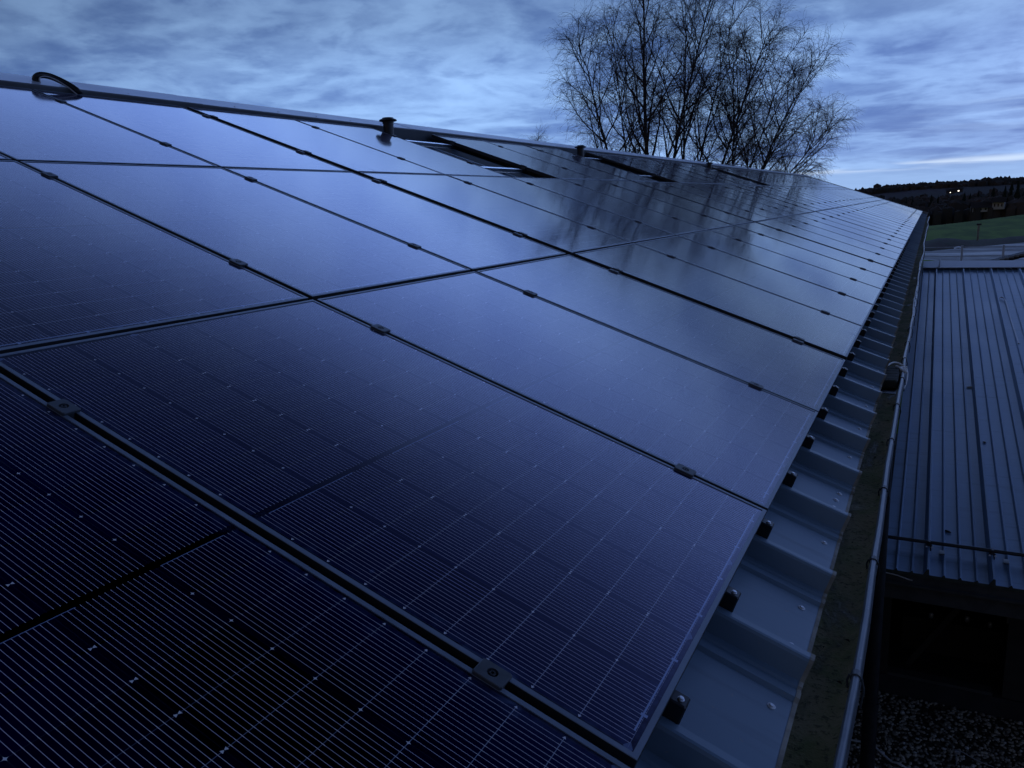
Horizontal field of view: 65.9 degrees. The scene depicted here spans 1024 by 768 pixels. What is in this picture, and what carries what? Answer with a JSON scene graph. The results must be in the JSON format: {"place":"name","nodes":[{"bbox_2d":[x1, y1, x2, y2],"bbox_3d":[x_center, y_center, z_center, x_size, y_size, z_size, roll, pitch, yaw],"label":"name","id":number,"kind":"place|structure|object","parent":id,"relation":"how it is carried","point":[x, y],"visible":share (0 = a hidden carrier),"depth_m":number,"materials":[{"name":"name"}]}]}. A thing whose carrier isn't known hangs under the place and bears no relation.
{"place":"outdoors","nodes":[
{"label":"outdoors","id":0,"kind":"place"},
{"bbox_2d":[0,0,1023,189],"label":"sky","id":1,"kind":"structure","parent":0,"point":[938,84],"materials":[{"name":"blue"}]},
{"bbox_2d":[905,608,959,664],"bbox_3d":[4.451,2.679,8.367,0.060,0.800,0.025,38,13,15],"label":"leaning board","id":2,"kind":"object","parent":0,"point":[932,636],"visible":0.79,"depth_m":8.36,"materials":[{"name":"wood"}]},
{"bbox_2d":[846,434,1023,767],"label":"gravel bed","id":3,"kind":"object","parent":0,"point":[967,761],"depth_m":7.55,"materials":[{"name":"gravel"}]},
{"bbox_2d":[0,73,929,767],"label":"farm building","id":4,"kind":"structure","parent":3,"relation":"on","point":[776,657],"depth_m":2.28,"materials":[{"name":"paint"}]},
{"bbox_2d":[32,72,82,94],"bbox_3d":[-3.100,-2.046,5.386,0.295,0.155,0.086,-8,14,-24],"label":"cable hose","id":5,"kind":"object","parent":4,"relation":"on","point":[37,76],"visible":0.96,"depth_m":5.38,"materials":[{"name":"black plastic"}]},
{"bbox_2d":[0,85,218,166],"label":"solar panel","id":6,"kind":"object","parent":4,"relation":"attached to","point":[37,126],"visible":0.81,"depth_m":4.32,"materials":[{"name":"blue glass"}]},
{"bbox_2d":[0,160,307,353],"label":"solar panel","id":7,"kind":"object","parent":4,"relation":"on","point":[76,265],"visible":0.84,"depth_m":2.66,"materials":[{"name":"blue glass"}]},
{"bbox_2d":[32,89,348,171],"bbox_3d":[-2.142,-1.694,5.354,1.722,0.036,1.154,25,23,21],"label":"solar panel","id":8,"kind":"object","parent":4,"relation":"attached to","point":[209,140],"visible":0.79,"depth_m":5.27,"materials":[{"name":"blue glass"}]},
{"bbox_2d":[20,161,470,300],"bbox_3d":[-1.205,-0.765,3.720,1.722,0.036,1.154,25,23,21],"label":"solar panel","id":9,"kind":"object","parent":4,"relation":"on","point":[308,250],"visible":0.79,"depth_m":3.59,"materials":[{"name":"blue glass"}]},
{"bbox_2d":[229,259,247,267],"bbox_3d":[-1.053,-0.451,3.035,0.060,0.041,0.044,25,23,21],"label":"panel clamp","id":10,"kind":"object","parent":9,"relation":"attached to","point":[238,262],"visible":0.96,"depth_m":3.02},
{"bbox_2d":[0,373,629,767],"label":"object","id":11,"kind":"object","parent":4,"relation":"on","point":[150,617],"visible":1,"depth_m":1.27,"materials":[{"name":"glass"}]},
{"bbox_2d":[47,399,80,418],"bbox_3d":[-1.009,0.067,1.776,0.060,0.041,0.044,25,23,21],"label":"panel clamp","id":12,"kind":"object","parent":11,"relation":"attached to","point":[63,407],"visible":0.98,"depth_m":1.76,"materials":[{"name":"metal"}]},
{"bbox_2d":[187,107,443,174],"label":"solar panel","id":13,"kind":"object","parent":4,"relation":"attached to","point":[337,151],"visible":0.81,"depth_m":6.32,"materials":[{"name":"blue glass"}]},
{"bbox_2d":[0,299,766,767],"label":"solar panel","id":14,"kind":"object","parent":4,"relation":"on","point":[572,575],"visible":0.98,"depth_m":1.86,"materials":[{"name":"blue glass"}]},
{"bbox_2d":[371,324,390,333],"bbox_3d":[-0.467,-0.180,2.788,0.060,0.040,0.044,25,23,21],"label":"panel clamp","id":15,"kind":"object","parent":14,"relation":"attached to","point":[380,328],"visible":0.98,"depth_m":2.77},
{"bbox_2d":[472,658,511,690],"bbox_3d":[-0.038,0.515,1.367,0.060,0.041,0.044,25,23,21],"label":"panel clamp","id":16,"kind":"object","parent":14,"relation":"attached to","point":[492,674],"visible":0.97,"depth_m":1.36,"materials":[{"name":"metal"}]},
{"bbox_2d":[674,463,695,476],"bbox_3d":[0.515,0.274,2.375,0.060,0.041,0.044,25,23,21],"label":"panel clamp","id":17,"kind":"object","parent":14,"relation":"attached to","point":[685,470],"visible":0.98,"depth_m":2.36,"materials":[{"name":"metal"}]},
{"bbox_2d":[379,117,396,134],"bbox_3d":[-1.305,-2.658,8.364,0.240,0.312,0.240,4,14,27],"label":"vent pipe","id":18,"kind":"object","parent":4,"relation":"on","point":[388,125],"visible":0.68,"depth_m":8.30,"materials":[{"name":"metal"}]},
{"bbox_2d":[224,168,565,271],"bbox_3d":[-0.664,-1.012,4.732,1.722,0.036,1.154,25,23,21],"label":"solar panel","id":19,"kind":"object","parent":4,"relation":"on","point":[471,243],"visible":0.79,"depth_m":4.63,"materials":[{"name":"blue glass"}]},
{"bbox_2d":[294,119,508,176],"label":"solar panel","id":20,"kind":"object","parent":4,"relation":"attached to","point":[429,158],"visible":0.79,"depth_m":7.38,"materials":[{"name":"blue glass"}]},
{"bbox_2d":[407,140,458,149],"bbox_3d":[-0.972,-2.634,8.666,0.060,0.044,1.414,25,23,21],"label":"mounting rail","id":21,"kind":"object","parent":4,"relation":"attached to","point":[436,145],"visible":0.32,"depth_m":8.84,"materials":[{"name":"metal"}]},
{"bbox_2d":[359,172,631,255],"bbox_3d":[-0.092,-1.275,5.805,1.722,0.038,1.154,25,23,21],"label":"solar panel","id":22,"kind":"object","parent":4,"relation":"on","point":[557,232],"visible":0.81,"depth_m":5.69,"materials":[{"name":"blue glass"}]},
{"bbox_2d":[481,166,527,173],"bbox_3d":[-0.159,-2.259,8.324,0.060,0.044,1.414,25,23,21],"label":"mounting rail","id":23,"kind":"object","parent":4,"relation":"attached to","point":[509,170],"visible":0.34,"depth_m":8.50,"materials":[{"name":"metal"}]},
{"bbox_2d":[432,134,597,179],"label":"solar panel","id":24,"kind":"object","parent":4,"relation":"attached to","point":[517,159],"visible":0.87,"depth_m":9.30,"materials":[{"name":"blue glass"}]},
{"bbox_2d":[483,140,629,180],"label":"solar panel","id":25,"kind":"object","parent":4,"relation":"attached to","point":[562,162],"visible":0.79,"depth_m":10.44,"materials":[{"name":"blue glass"}]},
{"bbox_2d":[448,175,674,243],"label":"solar panel","id":26,"kind":"object","parent":4,"relation":"on","point":[616,225],"visible":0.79,"depth_m":6.75,"materials":[{"name":"blue glass"}]},
{"bbox_2d":[316,271,817,516],"bbox_3d":[0.272,-0.082,3.098,1.722,0.037,1.154,25,23,21],"label":"solar panel","id":27,"kind":"object","parent":4,"relation":"on","point":[732,435],"visible":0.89,"depth_m":2.95,"materials":[{"name":"blue glass"}]},
{"bbox_2d":[525,145,657,181],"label":"solar panel","id":28,"kind":"object","parent":4,"relation":"attached to","point":[595,164],"visible":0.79,"depth_m":11.50,"materials":[{"name":"blue glass"}]},
{"bbox_2d":[512,177,707,235],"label":"solar panel","id":29,"kind":"object","parent":4,"relation":"on","point":[649,217],"visible":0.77,"depth_m":7.78,"materials":[{"name":"blue glass"}]},
{"bbox_2d":[586,152,696,182],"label":"solar panel","id":30,"kind":"object","parent":4,"relation":"attached to","point":[640,168],"visible":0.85,"depth_m":13.37,"materials":[{"name":"blue glass"}]},
{"bbox_2d":[563,179,732,229],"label":"solar panel","id":31,"kind":"object","parent":4,"relation":"on","point":[671,210],"visible":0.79,"depth_m":8.80,"materials":[{"name":"blue glass"}]},
{"bbox_2d":[476,255,844,418],"bbox_3d":[0.813,-0.330,4.111,1.722,0.037,1.154,25,23,21],"label":"solar panel","id":32,"kind":"object","parent":4,"relation":"on","point":[804,375],"visible":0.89,"depth_m":4.00,"materials":[{"name":"blue glass"}]},
{"bbox_2d":[613,155,713,183],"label":"solar panel","id":33,"kind":"object","parent":4,"relation":"attached to","point":[664,169],"visible":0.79,"depth_m":14.58,"materials":[{"name":"blue glass"}]},
{"bbox_2d":[662,690,689,724],"bbox_3d":[0.295,0.606,1.516,0.081,0.051,0.060,25,23,21],"label":"edge bracket","id":34,"kind":"object","parent":4,"relation":"attached to","point":[676,707],"visible":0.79,"depth_m":1.49,"materials":[{"name":"black plastic"}]},
{"bbox_2d":[601,180,752,225],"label":"solar panel","id":35,"kind":"object","parent":4,"relation":"on","point":[722,216],"visible":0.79,"depth_m":9.80,"materials":[{"name":"blue glass"}]},
{"bbox_2d":[633,157,726,183],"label":"solar panel","id":36,"kind":"object","parent":4,"relation":"attached to","point":[683,171],"visible":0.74,"depth_m":15.59,"materials":[{"name":"blue glass"}]},
{"bbox_2d":[651,159,740,184],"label":"solar panel","id":37,"kind":"object","parent":4,"relation":"attached to","point":[697,172],"visible":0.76,"depth_m":16.63,"materials":[{"name":"blue glass"}]},
{"bbox_2d":[633,181,769,221],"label":"solar panel","id":38,"kind":"object","parent":4,"relation":"on","point":[714,204],"visible":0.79,"depth_m":10.86,"materials":[{"name":"blue glass"}]},
{"bbox_2d":[669,161,750,184],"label":"solar panel","id":39,"kind":"object","parent":4,"relation":"on","point":[713,174],"visible":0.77,"depth_m":17.66,"materials":[{"name":"blue glass"}]},
{"bbox_2d":[574,243,862,360],"bbox_3d":[1.386,-0.593,5.184,1.722,0.037,1.154,25,23,21],"label":"solar panel","id":40,"kind":"object","parent":4,"relation":"on","point":[791,319],"visible":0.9,"depth_m":5.06,"materials":[{"name":"blue glass"}]},
{"bbox_2d":[661,182,783,218],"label":"solar panel","id":41,"kind":"object","parent":4,"relation":"on","point":[728,201],"visible":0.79,"depth_m":11.91,"materials":[{"name":"blue glass"}]},
{"bbox_2d":[685,163,759,184],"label":"solar panel","id":42,"kind":"object","parent":4,"relation":"attached to","point":[726,175],"visible":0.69,"depth_m":18.71,"materials":[{"name":"blue glass"}]},
{"bbox_2d":[719,586,740,611],"bbox_3d":[0.508,0.509,1.914,0.081,0.051,0.060,25,23,21],"label":"edge bracket","id":43,"kind":"object","parent":4,"relation":"attached to","point":[730,599],"visible":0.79,"depth_m":1.89,"materials":[{"name":"black plastic"}]},
{"bbox_2d":[683,183,795,216],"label":"solar panel","id":44,"kind":"object","parent":4,"relation":"on","point":[742,200],"visible":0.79,"depth_m":12.93,"materials":[{"name":"blue glass"}]},
{"bbox_2d":[712,166,777,185],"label":"solar panel","id":45,"kind":"object","parent":4,"relation":"attached to","point":[742,176],"visible":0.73,"depth_m":20.45,"materials":[{"name":"blue glass"}]},
{"bbox_2d":[700,183,804,214],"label":"solar panel","id":46,"kind":"object","parent":4,"relation":"on","point":[757,199],"visible":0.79,"depth_m":13.95,"materials":[{"name":"blue glass"}]},
{"bbox_2d":[720,167,784,185],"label":"solar panel","id":47,"kind":"object","parent":4,"relation":"attached to","point":[768,181],"visible":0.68,"depth_m":21.79,"materials":[{"name":"blue glass"}]},
{"bbox_2d":[635,236,873,329],"bbox_3d":[1.926,-0.839,6.197,1.722,0.036,1.154,25,23,21],"label":"solar panel","id":48,"kind":"object","parent":4,"relation":"attached to","point":[818,297],"visible":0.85,"depth_m":6.13,"materials":[{"name":"blue glass"}]},
{"bbox_2d":[730,168,790,185],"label":"solar panel","id":49,"kind":"object","parent":4,"relation":"attached to","point":[760,177],"visible":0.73,"depth_m":22.83,"materials":[{"name":"blue glass"}]},
{"bbox_2d":[756,518,773,538],"bbox_3d":[0.721,0.411,2.312,0.081,0.051,0.060,25,23,21],"label":"edge bracket","id":50,"kind":"object","parent":4,"relation":"attached to","point":[764,530],"visible":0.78,"depth_m":2.29,"materials":[{"name":"black plastic"}]},
{"bbox_2d":[718,184,813,212],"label":"solar panel","id":51,"kind":"object","parent":4,"relation":"on","point":[767,198],"visible":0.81,"depth_m":14.97,"materials":[{"name":"blue glass"}]},
{"bbox_2d":[730,184,821,211],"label":"solar panel","id":52,"kind":"object","parent":4,"relation":"on","point":[779,198],"visible":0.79,"depth_m":16.00,"materials":[{"name":"blue glass"}]},
{"bbox_2d":[678,230,881,306],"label":"solar panel","id":53,"kind":"object","parent":4,"relation":"on","point":[856,289],"visible":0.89,"depth_m":7.15,"materials":[{"name":"blue glass"}]},
{"bbox_2d":[745,185,827,209],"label":"solar panel","id":54,"kind":"object","parent":4,"relation":"on","point":[788,197],"visible":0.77,"depth_m":17.04,"materials":[{"name":"blue glass"}]},
{"bbox_2d":[782,470,797,486],"bbox_3d":[0.933,0.314,2.711,0.081,0.051,0.060,25,23,21],"label":"edge bracket","id":55,"kind":"object","parent":4,"relation":"attached to","point":[790,478],"visible":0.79,"depth_m":2.69,"materials":[{"name":"black plastic"}]},
{"bbox_2d":[754,185,832,208],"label":"solar panel","id":56,"kind":"object","parent":4,"relation":"on","point":[796,197],"visible":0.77,"depth_m":18.08,"materials":[{"name":"blue glass"}]},
{"bbox_2d":[712,226,887,288],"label":"solar panel","id":57,"kind":"object","parent":4,"relation":"on","point":[816,259],"visible":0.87,"depth_m":8.18,"materials":[{"name":"blue glass"}]},
{"bbox_2d":[763,185,838,207],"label":"solar panel","id":58,"kind":"object","parent":4,"relation":"on","point":[805,197],"visible":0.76,"depth_m":19.08,"materials":[{"name":"blue glass"}]},
{"bbox_2d":[802,434,814,448],"bbox_3d":[1.146,0.217,3.109,0.081,0.051,0.060,25,23,21],"label":"edge bracket","id":59,"kind":"object","parent":4,"relation":"attached to","point":[808,441],"visible":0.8,"depth_m":3.09,"materials":[{"name":"black plastic"}]},
{"bbox_2d":[774,186,843,206],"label":"solar panel","id":60,"kind":"object","parent":4,"relation":"on","point":[809,196],"visible":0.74,"depth_m":20.12,"materials":[{"name":"blue glass"}]},
{"bbox_2d":[735,222,892,277],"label":"solar panel","id":61,"kind":"object","parent":4,"relation":"on","point":[833,253],"visible":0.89,"depth_m":9.19,"materials":[{"name":"blue glass"}]},
{"bbox_2d":[781,186,848,206],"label":"solar panel","id":62,"kind":"object","parent":4,"relation":"on","point":[813,195],"visible":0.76,"depth_m":21.16,"materials":[{"name":"blue glass"}]},
{"bbox_2d":[788,186,851,205],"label":"solar panel","id":63,"kind":"object","parent":4,"relation":"on","point":[820,195],"visible":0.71,"depth_m":22.21,"materials":[{"name":"blue glass"}]},
{"bbox_2d":[817,407,828,419],"bbox_3d":[1.358,0.119,3.508,0.081,0.051,0.060,25,23,21],"label":"edge bracket","id":64,"kind":"object","parent":4,"relation":"attached to","point":[823,412],"visible":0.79,"depth_m":3.48,"materials":[{"name":"black plastic"}]},
{"bbox_2d":[794,186,855,204],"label":"solar panel","id":65,"kind":"object","parent":4,"relation":"on","point":[826,195],"visible":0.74,"depth_m":23.22,"materials":[{"name":"blue glass"}]},
{"bbox_2d":[756,219,896,267],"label":"solar panel","id":66,"kind":"object","parent":4,"relation":"on","point":[836,244],"visible":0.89,"depth_m":10.24,"materials":[{"name":"blue glass"}]},
{"bbox_2d":[774,217,899,259],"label":"solar panel","id":67,"kind":"object","parent":4,"relation":"on","point":[846,240],"visible":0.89,"depth_m":11.30,"materials":[{"name":"blue glass"}]},
{"bbox_2d":[787,215,902,253],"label":"solar panel","id":68,"kind":"object","parent":4,"relation":"attached to","point":[847,233],"visible":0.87,"depth_m":12.31,"materials":[{"name":"blue glass"}]},
{"bbox_2d":[799,213,904,248],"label":"solar panel","id":69,"kind":"object","parent":4,"relation":"attached to","point":[858,232],"visible":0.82,"depth_m":13.32,"materials":[{"name":"blue glass"}]},
{"bbox_2d":[808,212,906,244],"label":"solar panel","id":70,"kind":"object","parent":4,"relation":"on","point":[861,228],"visible":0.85,"depth_m":14.35,"materials":[{"name":"blue glass"}]},
{"bbox_2d":[816,210,908,240],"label":"solar panel","id":71,"kind":"object","parent":4,"relation":"on","point":[865,225],"visible":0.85,"depth_m":15.39,"materials":[{"name":"blue glass"}]},
{"bbox_2d":[824,209,909,236],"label":"solar panel","id":72,"kind":"object","parent":4,"relation":"on","point":[867,222],"visible":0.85,"depth_m":16.44,"materials":[{"name":"blue glass"}]},
{"bbox_2d":[831,208,911,234],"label":"solar panel","id":73,"kind":"object","parent":4,"relation":"on","point":[872,221],"visible":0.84,"depth_m":17.47,"materials":[{"name":"blue glass"}]},
{"bbox_2d":[837,207,912,231],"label":"solar panel","id":74,"kind":"object","parent":4,"relation":"on","point":[876,219],"visible":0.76,"depth_m":18.49,"materials":[{"name":"blue glass"}]},
{"bbox_2d":[842,207,913,229],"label":"solar panel","id":75,"kind":"object","parent":4,"relation":"on","point":[880,218],"visible":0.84,"depth_m":19.49,"materials":[{"name":"blue glass"}]},
{"bbox_2d":[845,206,914,227],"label":"solar panel","id":76,"kind":"object","parent":4,"relation":"on","point":[887,218],"visible":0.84,"depth_m":20.53,"materials":[{"name":"blue glass"}]},
{"bbox_2d":[850,205,915,225],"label":"solar panel","id":77,"kind":"object","parent":4,"relation":"on","point":[883,215],"visible":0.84,"depth_m":21.60,"materials":[{"name":"blue glass"}]},
{"bbox_2d":[855,204,915,223],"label":"solar panel","id":78,"kind":"object","parent":4,"relation":"on","point":[885,214],"visible":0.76,"depth_m":22.59,"materials":[{"name":"blue glass"}]},
{"bbox_2d":[857,204,916,222],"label":"solar panel","id":79,"kind":"object","parent":4,"relation":"on","point":[888,213],"visible":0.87,"depth_m":23.61,"materials":[{"name":"blue glass"}]},
{"bbox_2d":[882,366,899,387],"bbox_3d":[2.385,-0.048,4.969,0.088,0.050,0.440,4,14,27],"label":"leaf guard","id":80,"kind":"object","parent":4,"relation":"on","point":[892,376],"visible":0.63,"depth_m":4.83,"materials":[{"name":"plastic"}]},
{"bbox_2d":[888,362,907,388],"bbox_3d":[2.423,-0.060,4.995,0.151,0.110,0.347,4,14,27],"label":"tied cable","id":81,"kind":"object","parent":4,"relation":"attached to","point":[903,368],"visible":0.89,"depth_m":5.06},
{"bbox_2d":[903,218,928,357],"bbox_3d":[10.459,-3.737,19.975,0.060,0.014,33.750,4,14,27],"label":"rim cable","id":82,"kind":"object","parent":4,"relation":"on","point":[913,303],"visible":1,"depth_m":7.57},
{"bbox_2d":[847,688,1023,767],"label":"pebbles","id":83,"kind":"object","parent":3,"relation":"on","point":[945,725],"visible":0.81,"depth_m":7.51,"materials":[{"name":"gravel"}]},
{"bbox_2d":[851,739,907,767],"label":"ground cable","id":84,"kind":"object","parent":83,"relation":"on","point":[887,758],"visible":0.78,"depth_m":7.23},
{"bbox_2d":[878,258,1023,722],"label":"annex building","id":85,"kind":"structure","parent":3,"relation":"on","point":[958,478],"depth_m":8.22,"materials":[{"name":"paint"}]},
{"bbox_2d":[871,184,1023,199],"bbox_3d":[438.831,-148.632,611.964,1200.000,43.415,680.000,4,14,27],"label":"hills","id":86,"kind":"structure","parent":0,"point":[935,193],"depth_m":570.36,"materials":[{"name":"plant"}]},
{"bbox_2d":[855,176,1023,194],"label":"hill treeline","id":87,"kind":"object","parent":86,"relation":"on","point":[877,188],"visible":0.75,"depth_m":601.96,"materials":[{"name":"plant"}]},
{"bbox_2d":[896,215,1023,433],"bbox_3d":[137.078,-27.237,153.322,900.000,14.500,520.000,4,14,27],"label":"ground","id":88,"kind":"structure","parent":0,"point":[1004,227],"depth_m":109.19,"materials":[{"name":"green plant"}]},
{"bbox_2d":[542,0,692,155],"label":"bare birch","id":89,"kind":"object","parent":88,"relation":"on","point":[594,117],"visible":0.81,"depth_m":41.76,"materials":[{"name":"brown plant"}]},
{"bbox_2d":[572,0,671,156],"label":"bare birch","id":90,"kind":"object","parent":88,"relation":"on","point":[624,32],"visible":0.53,"depth_m":42.23,"materials":[{"name":"brown plant"}]},
{"bbox_2d":[578,0,729,158],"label":"bare birch","id":91,"kind":"object","parent":88,"relation":"on","point":[642,42],"visible":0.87,"depth_m":40.46,"materials":[{"name":"brown plant"}]},
{"bbox_2d":[619,0,738,160],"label":"bare birch","id":92,"kind":"object","parent":88,"relation":"on","point":[684,144],"visible":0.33,"depth_m":46.76,"materials":[{"name":"brown plant"}]},
{"bbox_2d":[604,0,754,162],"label":"bare birch","id":93,"kind":"object","parent":88,"relation":"on","point":[691,22],"visible":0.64,"depth_m":43.59,"materials":[{"name":"brown plant"}]},
{"bbox_2d":[661,0,761,161],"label":"bare birch","id":94,"kind":"object","parent":88,"relation":"on","point":[709,125],"visible":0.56,"depth_m":44.63,"materials":[{"name":"brown plant"}]},
{"bbox_2d":[649,0,803,167],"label":"bare birch","id":95,"kind":"object","parent":88,"relation":"on","point":[752,83],"visible":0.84,"depth_m":42.35,"materials":[{"name":"brown plant"}]},
{"bbox_2d":[700,4,818,167],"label":"bare birch","id":96,"kind":"object","parent":88,"relation":"on","point":[732,76],"visible":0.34,"depth_m":45.51,"materials":[{"name":"brown plant"}]},
{"bbox_2d":[702,5,837,170],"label":"bare birch","id":97,"kind":"object","parent":88,"relation":"on","point":[803,58],"visible":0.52,"depth_m":44.13,"materials":[{"name":"brown plant"}]},
{"bbox_2d":[690,21,854,178],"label":"bare birch","id":98,"kind":"object","parent":88,"relation":"on","point":[801,88],"visible":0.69,"depth_m":43.70,"materials":[{"name":"brown plant"}]},
{"bbox_2d":[731,89,864,179],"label":"bare birch","id":99,"kind":"object","parent":88,"relation":"on","point":[830,127],"visible":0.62,"depth_m":43.66,"materials":[{"name":"brown plant"}]},
{"bbox_2d":[876,188,1023,225],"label":"wood","id":100,"kind":"object","parent":88,"relation":"on","point":[948,209],"visible":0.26,"depth_m":206.53,"materials":[{"name":"plant"}]},
{"bbox_2d":[968,202,990,211],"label":"farmhouse","id":101,"kind":"object","parent":88,"relation":"on","point":[984,206],"visible":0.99,"depth_m":199.43,"materials":[{"name":"tile"}]},
{"bbox_2d":[990,197,1007,208],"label":"farmhouse","id":102,"kind":"object","parent":88,"relation":"on","point":[998,202],"visible":1,"depth_m":197.66,"materials":[{"name":"tile"}]},
{"bbox_2d":[991,251,1023,259],"bbox_3d":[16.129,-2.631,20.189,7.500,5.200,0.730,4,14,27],"label":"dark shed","id":103,"kind":"structure","parent":88,"relation":"on","point":[1019,255],"depth_m":21.13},
{"bbox_2d":[923,243,1023,260],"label":"yard","id":104,"kind":"structure","parent":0,"point":[978,253],"depth_m":67.72,"materials":[{"name":"concrete"}]},
{"bbox_2d":[922,245,1017,265],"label":"yard fence","id":105,"kind":"object","parent":104,"relation":"on","point":[1002,255],"visible":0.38,"depth_m":52.59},
{"bbox_2d":[925,236,1023,250],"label":"road","id":106,"kind":"structure","parent":0,"point":[945,242],"depth_m":77.52,"materials":[{"name":"asphalt"}]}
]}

